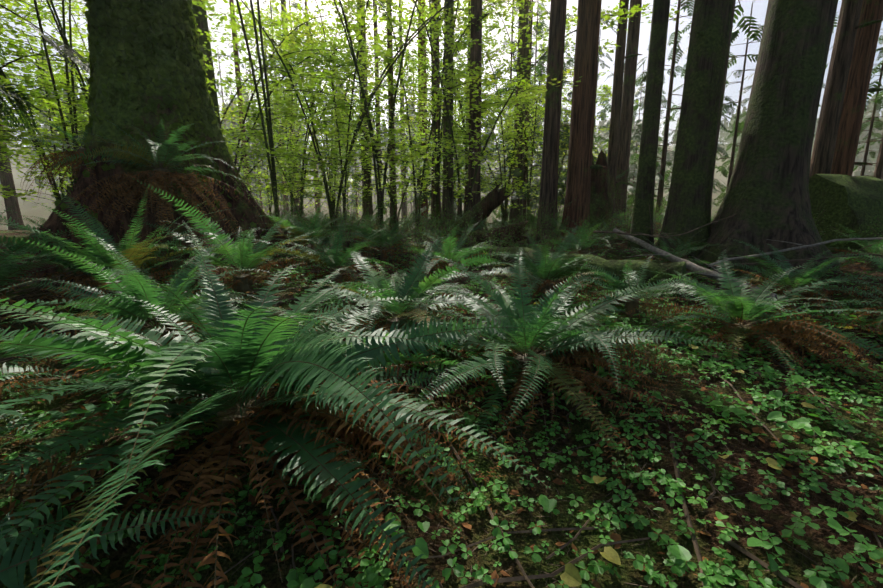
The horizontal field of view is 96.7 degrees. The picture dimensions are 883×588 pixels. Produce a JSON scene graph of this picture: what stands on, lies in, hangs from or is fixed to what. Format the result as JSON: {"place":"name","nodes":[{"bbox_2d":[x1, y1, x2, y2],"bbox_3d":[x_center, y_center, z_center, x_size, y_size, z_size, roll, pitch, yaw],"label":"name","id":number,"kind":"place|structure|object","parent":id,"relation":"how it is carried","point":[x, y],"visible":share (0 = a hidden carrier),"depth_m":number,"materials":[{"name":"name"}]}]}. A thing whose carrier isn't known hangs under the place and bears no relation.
{"place":"outdoors","nodes":[
{"label":"outdoors","id":0,"kind":"place"},
{"bbox_2d":[0,4,90,131],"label":"hemlock","id":1,"kind":"object","parent":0,"point":[48,40],"depth_m":6.34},
{"bbox_2d":[0,145,882,587],"bbox_3d":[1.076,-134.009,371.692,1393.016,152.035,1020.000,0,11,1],"label":"terrain","id":2,"kind":"structure","parent":0,"point":[778,517],"depth_m":1.63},
{"bbox_2d":[0,121,24,229],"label":"conifer","id":3,"kind":"object","parent":2,"relation":"on","point":[4,175],"visible":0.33,"depth_m":18.30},
{"bbox_2d":[0,0,88,200],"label":"vine maple","id":4,"kind":"object","parent":2,"relation":"on","point":[55,187],"visible":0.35,"depth_m":8.18,"materials":[{"name":"green plant"}]},
{"bbox_2d":[0,25,88,207],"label":"vine maple","id":5,"kind":"object","parent":2,"relation":"on","point":[26,80],"visible":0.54,"depth_m":6.78,"materials":[{"name":"green plant"}]},
{"bbox_2d":[0,0,89,168],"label":"vine maple","id":6,"kind":"object","parent":2,"relation":"on","point":[62,34],"visible":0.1,"depth_m":6.90,"materials":[{"name":"green plant"}]},
{"bbox_2d":[0,19,89,192],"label":"vine maple","id":7,"kind":"object","parent":2,"relation":"on","point":[29,77],"visible":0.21,"depth_m":9.29,"materials":[{"name":"green plant"}]},
{"bbox_2d":[0,0,89,173],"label":"vine maple","id":8,"kind":"object","parent":2,"relation":"on","point":[74,38],"visible":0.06,"depth_m":9.55,"materials":[{"name":"green plant"}]},
{"bbox_2d":[0,205,93,316],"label":"sword fern","id":9,"kind":"object","parent":2,"relation":"on","point":[9,269],"visible":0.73,"depth_m":3.05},
{"bbox_2d":[0,278,161,482],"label":"sword fern","id":10,"kind":"object","parent":2,"relation":"on","point":[5,374],"visible":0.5,"depth_m":1.84,"materials":[{"name":"plant"}]},
{"bbox_2d":[0,0,232,180],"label":"vine maple","id":11,"kind":"object","parent":2,"relation":"on","point":[39,18],"visible":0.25,"depth_m":6.97,"materials":[{"name":"green plant"}]},
{"bbox_2d":[0,415,244,587],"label":"sword fern","id":12,"kind":"object","parent":2,"relation":"on","point":[9,578],"visible":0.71,"depth_m":1.01,"materials":[{"name":"plant"}]},
{"bbox_2d":[0,190,257,331],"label":"sword fern","id":13,"kind":"object","parent":2,"relation":"on","point":[94,253],"visible":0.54,"depth_m":3.35,"materials":[{"name":"plant"}]},
{"bbox_2d":[0,228,279,402],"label":"sword fern","id":14,"kind":"object","parent":2,"relation":"on","point":[142,289],"visible":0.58,"depth_m":2.65,"materials":[{"name":"plant"}]},
{"bbox_2d":[1,0,300,285],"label":"tree trunk","id":15,"kind":"object","parent":2,"relation":"on","point":[145,114],"visible":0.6,"depth_m":4.65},
{"bbox_2d":[48,106,263,267],"bbox_3d":[-3.263,-1.199,4.600,2.143,1.674,2.074,0,11,1],"label":"sword fern","id":16,"kind":"object","parent":15,"relation":"attached to","point":[160,173],"visible":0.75,"depth_m":4.37,"materials":[{"name":"plant"}]},
{"bbox_2d":[16,61,364,212],"bbox_3d":[-5.632,-3.444,10.674,7.550,3.599,3.518,-3,11,-14],"label":"vine maple","id":17,"kind":"object","parent":2,"relation":"on","point":[293,135],"visible":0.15,"depth_m":10.88,"materials":[{"name":"green plant"}]},
{"bbox_2d":[66,15,326,190],"bbox_3d":[-5.404,-4.061,9.634,5.589,5.190,3.548,-10,15,-44],"label":"vine maple","id":18,"kind":"object","parent":2,"relation":"on","point":[227,91],"visible":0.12,"depth_m":9.66,"materials":[{"name":"green plant"}]},
{"bbox_2d":[192,0,220,127],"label":"conifer","id":19,"kind":"object","parent":2,"relation":"on","point":[201,21],"visible":0.23,"depth_m":8.62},
{"bbox_2d":[65,0,367,197],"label":"vine maple","id":20,"kind":"object","parent":2,"relation":"on","point":[252,101],"visible":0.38,"depth_m":8.19,"materials":[{"name":"green plant"}]},
{"bbox_2d":[111,179,338,298],"bbox_3d":[-2.127,-0.501,4.105,2.197,1.195,2.194,0,11,1],"label":"sword fern","id":21,"kind":"object","parent":2,"relation":"on","point":[242,258],"visible":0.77,"depth_m":3.97,"materials":[{"name":"plant"}]},
{"bbox_2d":[229,0,250,192],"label":"conifer","id":22,"kind":"object","parent":2,"relation":"on","point":[236,63],"visible":0.23,"depth_m":21.36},
{"bbox_2d":[222,83,314,214],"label":"vine maple","id":23,"kind":"object","parent":2,"relation":"on","point":[248,169],"visible":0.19,"depth_m":15.61,"materials":[{"name":"green plant"}]},
{"bbox_2d":[240,0,315,224],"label":"conifer","id":24,"kind":"object","parent":2,"relation":"on","point":[297,194],"depth_m":28.99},
{"bbox_2d":[236,173,319,232],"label":"huckleberry shrub","id":25,"kind":"object","parent":2,"relation":"on","point":[283,204],"visible":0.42,"depth_m":6.28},
{"bbox_2d":[0,220,560,587],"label":"sword fern","id":26,"kind":"object","parent":2,"relation":"on","point":[308,403],"visible":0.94,"depth_m":1.36,"materials":[{"name":"plant"}]},
{"bbox_2d":[213,6,364,217],"bbox_3d":[-4.306,-4.952,11.950,4.152,6.011,4.490,0,11,1],"label":"vine maple","id":27,"kind":"object","parent":2,"relation":"on","point":[290,133],"visible":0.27,"depth_m":11.57,"materials":[{"name":"green plant"}]},
{"bbox_2d":[223,0,364,225],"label":"vine maple","id":28,"kind":"object","parent":2,"relation":"on","point":[271,145],"visible":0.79,"depth_m":6.63,"materials":[{"name":"green plant"}]},
{"bbox_2d":[235,203,376,263],"bbox_3d":[-1.770,-0.841,5.500,1.802,0.871,1.939,0,11,1],"label":"sword fern","id":29,"kind":"object","parent":2,"relation":"on","point":[297,230],"visible":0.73,"depth_m":5.38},
{"bbox_2d":[255,0,389,233],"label":"vine maple","id":30,"kind":"object","parent":2,"relation":"on","point":[333,87],"visible":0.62,"depth_m":8.94,"materials":[{"name":"green plant"}]},
{"bbox_2d":[219,31,426,222],"bbox_3d":[-3.642,-3.844,10.067,6.634,4.528,4.158,0,11,1],"label":"vine maple","id":31,"kind":"object","parent":2,"relation":"on","point":[342,68],"visible":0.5,"depth_m":9.65,"materials":[{"name":"green plant"}]},
{"bbox_2d":[250,211,406,305],"bbox_3d":[-1.200,-0.471,4.400,1.787,0.917,1.742,0,11,1],"label":"sword fern","id":32,"kind":"object","parent":2,"relation":"on","point":[332,260],"visible":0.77,"depth_m":4.31,"materials":[{"name":"plant"}]},
{"bbox_2d":[231,0,427,227],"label":"vine maple","id":33,"kind":"object","parent":2,"relation":"on","point":[327,27],"visible":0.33,"depth_m":10.46,"materials":[{"name":"green plant"}]},
{"bbox_2d":[293,180,409,247],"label":"huckleberry shrub","id":34,"kind":"object","parent":2,"relation":"on","point":[348,245],"visible":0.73,"depth_m":6.47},
{"bbox_2d":[302,36,421,205],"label":"vine maple","id":35,"kind":"object","parent":2,"relation":"on","point":[367,46],"visible":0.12,"depth_m":13.68,"materials":[{"name":"green plant"}]},
{"bbox_2d":[357,0,374,227],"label":"conifer","id":36,"kind":"object","parent":2,"relation":"on","point":[365,205],"visible":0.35,"depth_m":12.87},
{"bbox_2d":[192,0,544,236],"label":"vine maple","id":37,"kind":"object","parent":2,"relation":"on","point":[237,25],"visible":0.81,"depth_m":7.55,"materials":[{"name":"green plant"}]},
{"bbox_2d":[277,0,478,236],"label":"vine maple","id":38,"kind":"object","parent":2,"relation":"on","point":[371,131],"visible":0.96,"depth_m":7.03,"materials":[{"name":"green plant"}]},
{"bbox_2d":[324,209,435,267],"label":"sword fern","id":39,"kind":"object","parent":2,"relation":"on","point":[384,252],"visible":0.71,"depth_m":5.73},
{"bbox_2d":[335,0,429,225],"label":"young hemlock","id":40,"kind":"object","parent":2,"relation":"on","point":[388,172],"depth_m":13.90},
{"bbox_2d":[213,25,567,227],"bbox_3d":[-1.542,-4.222,10.771,8.721,4.981,4.584,-4,11,-22],"label":"vine maple","id":41,"kind":"object","parent":2,"relation":"on","point":[391,199],"visible":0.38,"depth_m":10.67,"materials":[{"name":"green plant"}]},
{"bbox_2d":[272,235,510,385],"bbox_3d":[-0.386,-0.002,3.047,1.968,0.885,2.009,0,11,1],"label":"sword fern","id":42,"kind":"object","parent":2,"relation":"on","point":[410,287],"visible":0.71,"depth_m":3.08,"materials":[{"name":"plant"}]},
{"bbox_2d":[386,1,414,228],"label":"conifer","id":43,"kind":"object","parent":2,"relation":"on","point":[389,33],"depth_m":11.73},
{"bbox_2d":[383,3,427,227],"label":"conifer","id":44,"kind":"object","parent":2,"relation":"on","point":[404,206],"depth_m":33.98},
{"bbox_2d":[395,0,454,225],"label":"conifer","id":45,"kind":"object","parent":2,"relation":"on","point":[424,87],"depth_m":15.23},
{"bbox_2d":[344,27,509,202],"bbox_3d":[0.002,-5.711,15.523,3.692,6.472,7.838,10,15,43],"label":"vine maple","id":46,"kind":"object","parent":2,"relation":"on","point":[381,35],"visible":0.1,"depth_m":14.22,"materials":[{"name":"green plant"}]},
{"bbox_2d":[388,218,469,269],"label":"fern","id":47,"kind":"object","parent":2,"relation":"on","point":[397,235],"visible":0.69,"depth_m":5.09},
{"bbox_2d":[431,0,440,228],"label":"trunk","id":48,"kind":"object","parent":2,"relation":"on","point":[433,201],"visible":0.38,"depth_m":10.83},
{"bbox_2d":[0,227,882,587],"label":"ground cover plants","id":49,"kind":"object","parent":2,"relation":"on","point":[376,569],"visible":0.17,"depth_m":1.59,"materials":[{"name":"plant"}]},
{"bbox_2d":[527,221,617,255],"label":"sword fern","id":50,"kind":"object","parent":49,"relation":"on","point":[575,246],"visible":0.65,"depth_m":5.57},
{"bbox_2d":[613,228,777,300],"bbox_3d":[2.666,-0.435,4.739,0.668,0.668,2.365,-2,11,-10],"label":"fallen pole","id":51,"kind":"object","parent":49,"relation":"on","point":[691,266],"visible":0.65,"depth_m":4.53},
{"bbox_2d":[332,0,550,237],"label":"vine maple","id":52,"kind":"object","parent":2,"relation":"on","point":[425,14],"visible":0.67,"depth_m":8.84,"materials":[{"name":"green plant"}]},
{"bbox_2d":[0,230,882,587],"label":"forest litter","id":53,"kind":"object","parent":2,"relation":"on","point":[694,540],"depth_m":1.69,"materials":[{"name":"plant"}]},
{"bbox_2d":[1,56,882,224],"bbox_3d":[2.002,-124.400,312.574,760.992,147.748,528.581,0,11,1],"label":"distant forest","id":54,"kind":"object","parent":2,"relation":"on","point":[723,133],"depth_m":121.29,"materials":[{"name":"green plant"}]},
{"bbox_2d":[400,26,492,224],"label":"young hemlock","id":55,"kind":"object","parent":2,"relation":"on","point":[425,197],"depth_m":13.35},
{"bbox_2d":[440,0,453,226],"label":"conifer","id":56,"kind":"object","parent":2,"relation":"on","point":[446,193],"visible":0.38,"depth_m":10.55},
{"bbox_2d":[381,0,515,232],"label":"vine maple","id":57,"kind":"object","parent":2,"relation":"on","point":[459,44],"visible":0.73,"depth_m":9.54,"materials":[{"name":"green plant"}]},
{"bbox_2d":[390,221,516,277],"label":"sword fern","id":58,"kind":"object","parent":2,"relation":"on","point":[456,255],"visible":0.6,"depth_m":4.57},
{"bbox_2d":[391,0,520,193],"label":"vine maple","id":59,"kind":"object","parent":2,"relation":"on","point":[460,14],"visible":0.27,"depth_m":11.34,"materials":[{"name":"green plant"}]},
{"bbox_2d":[382,0,530,224],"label":"vine maple","id":60,"kind":"object","parent":2,"relation":"on","point":[421,143],"visible":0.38,"depth_m":12.61,"materials":[{"name":"green plant"}]},
{"bbox_2d":[428,0,489,228],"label":"conifer","id":61,"kind":"object","parent":2,"relation":"on","point":[476,31],"depth_m":9.46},
{"bbox_2d":[442,181,509,239],"bbox_3d":[0.720,-1.680,8.233,1.460,1.288,0.409,3,11,16],"label":"broken log","id":62,"kind":"object","parent":2,"relation":"on","point":[489,203],"visible":0.69,"depth_m":8.05,"materials":[{"name":"brown wood"}]},
{"bbox_2d":[397,30,570,225],"bbox_3d":[1.234,-4.483,10.947,4.498,5.382,4.903,0,11,1],"label":"vine maple","id":63,"kind":"object","parent":2,"relation":"on","point":[502,136],"visible":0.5,"depth_m":10.40,"materials":[{"name":"green plant"}]},
{"bbox_2d":[461,220,531,274],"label":"fern","id":64,"kind":"object","parent":2,"relation":"on","point":[489,265],"visible":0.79,"depth_m":5.04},
{"bbox_2d":[472,220,528,248],"bbox_3d":[1.107,-1.087,7.331,1.073,0.570,0.407,4,11,20],"label":"fallen log","id":65,"kind":"object","parent":2,"relation":"on","point":[478,238],"visible":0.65,"depth_m":7.19,"materials":[{"name":"brown wood"}]},
{"bbox_2d":[453,202,549,246],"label":"fern","id":66,"kind":"object","parent":2,"relation":"on","point":[484,223],"visible":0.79,"depth_m":7.00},
{"bbox_2d":[481,0,540,226],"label":"young hemlock","id":67,"kind":"object","parent":2,"relation":"on","point":[495,74],"depth_m":17.58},
{"bbox_2d":[496,0,528,228],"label":"conifer","id":68,"kind":"object","parent":2,"relation":"on","point":[514,210],"visible":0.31,"depth_m":12.93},
{"bbox_2d":[481,11,548,217],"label":"young hemlock","id":69,"kind":"object","parent":2,"relation":"on","point":[534,34],"depth_m":20.96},
{"bbox_2d":[345,0,690,216],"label":"vine maple","id":70,"kind":"object","parent":2,"relation":"on","point":[634,9],"visible":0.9,"depth_m":8.03,"materials":[{"name":"green plant"}]},
{"bbox_2d":[496,0,549,228],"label":"young hemlock","id":71,"kind":"object","parent":2,"relation":"on","point":[542,20],"depth_m":19.54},
{"bbox_2d":[481,0,567,221],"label":"young hemlock","id":72,"kind":"object","parent":2,"relation":"on","point":[521,192],"depth_m":13.65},
{"bbox_2d":[481,0,569,228],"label":"young hemlock","id":73,"kind":"object","parent":2,"relation":"on","point":[563,139],"depth_m":14.73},
{"bbox_2d":[481,79,572,226],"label":"tree","id":74,"kind":"object","parent":2,"relation":"on","point":[512,110],"visible":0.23,"depth_m":16.46,"materials":[{"name":"green plant"}]},
{"bbox_2d":[459,0,608,229],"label":"vine maple","id":75,"kind":"object","parent":2,"relation":"on","point":[524,132],"visible":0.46,"depth_m":12.04,"materials":[{"name":"green plant"}]},
{"bbox_2d":[461,225,623,313],"bbox_3d":[1.083,-0.297,3.960,1.489,0.778,1.653,-6,12,-31],"label":"sword fern","id":76,"kind":"object","parent":2,"relation":"on","point":[550,270],"visible":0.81,"depth_m":3.88,"materials":[{"name":"plant"}]},
{"bbox_2d":[453,67,637,201],"bbox_3d":[3.354,-5.402,14.882,6.604,6.001,5.649,0,11,1],"label":"vine maple","id":77,"kind":"object","parent":2,"relation":"on","point":[569,109],"visible":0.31,"depth_m":13.74,"materials":[{"name":"green plant"}]},
{"bbox_2d":[534,0,566,243],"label":"conifer","id":78,"kind":"object","parent":2,"relation":"on","point":[551,139],"visible":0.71,"depth_m":7.74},
{"bbox_2d":[529,13,594,207],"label":"young hemlock","id":79,"kind":"object","parent":2,"relation":"on","point":[571,62],"depth_m":16.67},
{"bbox_2d":[508,0,617,189],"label":"young hemlock","id":80,"kind":"object","parent":2,"relation":"on","point":[572,90],"depth_m":12.00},
{"bbox_2d":[383,243,746,494],"bbox_3d":[0.478,0.182,2.418,2.247,0.993,2.033,0,11,1],"label":"sword fern","id":81,"kind":"object","parent":2,"relation":"on","point":[566,344],"visible":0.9,"depth_m":2.21,"materials":[{"name":"plant"}]},
{"bbox_2d":[529,16,610,220],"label":"young hemlock","id":82,"kind":"object","parent":2,"relation":"on","point":[605,101],"depth_m":18.42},
{"bbox_2d":[472,243,685,297],"bbox_3d":[1.550,-0.324,4.926,2.570,0.542,0.479,9,14,38],"label":"fallen log","id":83,"kind":"object","parent":2,"relation":"on","point":[610,265],"visible":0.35,"depth_m":4.49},
{"bbox_2d":[558,0,606,243],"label":"conifer","id":84,"kind":"object","parent":2,"relation":"on","point":[589,18],"visible":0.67,"depth_m":7.32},
{"bbox_2d":[286,268,882,587],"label":"fallen leaves","id":85,"kind":"object","parent":2,"relation":"on","point":[676,550],"visible":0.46,"depth_m":1.64,"materials":[{"name":"plant"}]},
{"bbox_2d":[563,28,613,195],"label":"young hemlock","id":86,"kind":"object","parent":2,"relation":"on","point":[603,119],"depth_m":22.98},
{"bbox_2d":[543,202,636,252],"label":"fern","id":87,"kind":"object","parent":2,"relation":"on","point":[585,228],"visible":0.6,"depth_m":6.24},
{"bbox_2d":[547,214,652,255],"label":"sword fern","id":88,"kind":"object","parent":2,"relation":"on","point":[584,251],"visible":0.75,"depth_m":5.53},
{"bbox_2d":[590,150,614,239],"bbox_3d":[3.109,-1.927,8.020,0.895,2.191,0.875,7,13,32],"label":"tree stump","id":89,"kind":"object","parent":2,"relation":"on","point":[598,213],"visible":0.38,"depth_m":7.72,"materials":[{"name":"brown wood"}]},
{"bbox_2d":[607,0,641,218],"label":"conifer","id":90,"kind":"object","parent":2,"relation":"on","point":[613,141],"visible":0.56,"depth_m":9.74,"materials":[{"name":"wood"}]},
{"bbox_2d":[614,0,641,230],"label":"conifer","id":91,"kind":"object","parent":2,"relation":"on","point":[627,103],"visible":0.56,"depth_m":11.95,"materials":[{"name":"plant"}]},
{"bbox_2d":[562,253,714,337],"bbox_3d":[1.687,-0.045,3.524,1.246,0.630,1.287,-3,11,-16],"label":"sword fern","id":92,"kind":"object","parent":2,"relation":"on","point":[632,305],"visible":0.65,"depth_m":3.55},
{"bbox_2d":[626,64,662,220],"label":"young hemlock","id":93,"kind":"object","parent":2,"relation":"on","point":[638,121],"depth_m":27.60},
{"bbox_2d":[627,0,669,250],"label":"conifer","id":94,"kind":"object","parent":2,"relation":"on","point":[644,199],"visible":0.79,"depth_m":6.09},
{"bbox_2d":[627,57,684,210],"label":"young hemlock","id":95,"kind":"object","parent":2,"relation":"on","point":[664,102],"depth_m":18.16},
{"bbox_2d":[593,207,736,239],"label":"fallen branch","id":96,"kind":"object","parent":2,"relation":"on","point":[652,235],"visible":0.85,"depth_m":5.11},
{"bbox_2d":[618,235,725,281],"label":"sword fern","id":97,"kind":"object","parent":2,"relation":"on","point":[676,254],"visible":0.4,"depth_m":4.96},
{"bbox_2d":[616,0,733,229],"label":"young hemlock","id":98,"kind":"object","parent":2,"relation":"on","point":[660,189],"depth_m":12.57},
{"bbox_2d":[656,0,732,259],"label":"conifer","id":99,"kind":"object","parent":2,"relation":"on","point":[697,115],"visible":0.81,"depth_m":5.45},
{"bbox_2d":[658,21,737,191],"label":"young hemlock","id":100,"kind":"object","parent":2,"relation":"on","point":[729,99],"depth_m":14.17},
{"bbox_2d":[711,0,760,204],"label":"conifer","id":101,"kind":"object","parent":2,"relation":"on","point":[725,72],"depth_m":10.67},
{"bbox_2d":[714,2,762,203],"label":"young hemlock","id":102,"kind":"object","parent":2,"relation":"on","point":[734,145],"depth_m":13.81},
{"bbox_2d":[617,250,882,393],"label":"sword fern","id":103,"kind":"object","parent":2,"relation":"on","point":[777,331],"visible":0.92,"depth_m":2.74,"materials":[{"name":"plant"}]},
{"bbox_2d":[696,0,840,277],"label":"tree trunk","id":104,"kind":"object","parent":2,"relation":"on","point":[797,79],"visible":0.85,"depth_m":4.80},
{"bbox_2d":[708,237,882,266],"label":"fallen branch","id":105,"kind":"object","parent":2,"relation":"on","point":[783,250],"visible":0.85,"depth_m":4.35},
{"bbox_2d":[711,240,882,267],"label":"fallen branch","id":106,"kind":"object","parent":2,"relation":"on","point":[756,263],"visible":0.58,"depth_m":4.39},
{"bbox_2d":[713,239,882,323],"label":"sword fern","id":107,"kind":"object","parent":2,"relation":"on","point":[810,274],"visible":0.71,"depth_m":3.85,"materials":[{"name":"plant"}]},
{"bbox_2d":[807,249,882,371],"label":"sword fern","id":108,"kind":"object","parent":2,"relation":"on","point":[877,320],"visible":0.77,"depth_m":2.93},
{"bbox_2d":[808,174,882,251],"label":"boulder","id":109,"kind":"object","parent":2,"relation":"on","point":[868,204],"visible":0.48,"depth_m":5.69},
{"bbox_2d":[809,0,882,176],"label":"conifer","id":110,"kind":"object","parent":2,"relation":"on","point":[822,153],"visible":0.62,"depth_m":6.87,"materials":[{"name":"wood"}]},
{"bbox_2d":[814,32,882,178],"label":"young hemlock","id":111,"kind":"object","parent":2,"relation":"on","point":[872,120],"depth_m":15.71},
{"bbox_2d":[825,226,882,307],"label":"sword fern","id":112,"kind":"object","parent":2,"relation":"on","point":[879,289],"visible":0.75,"depth_m":3.97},
{"bbox_2d":[826,223,882,270],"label":"sword fern","id":113,"kind":"object","parent":2,"relation":"on","point":[879,245],"visible":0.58,"depth_m":4.81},
{"bbox_2d":[829,18,882,178],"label":"young hemlock","id":114,"kind":"object","parent":2,"relation":"on","point":[879,101],"depth_m":12.04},
{"bbox_2d":[831,0,882,175],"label":"conifer","id":115,"kind":"object","parent":2,"relation":"on","point":[846,146],"visible":0.62,"depth_m":7.47,"materials":[{"name":"wood"}]},
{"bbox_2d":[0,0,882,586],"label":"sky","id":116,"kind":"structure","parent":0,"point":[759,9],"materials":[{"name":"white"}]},
{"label":"big sitka spruce","id":117,"kind":"object","parent":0,"visible":0},
{"bbox_2d":[0,116,113,199],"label":"sword fern","id":118,"kind":"object","parent":117,"relation":"attached to","point":[55,161],"visible":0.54,"depth_m":4.46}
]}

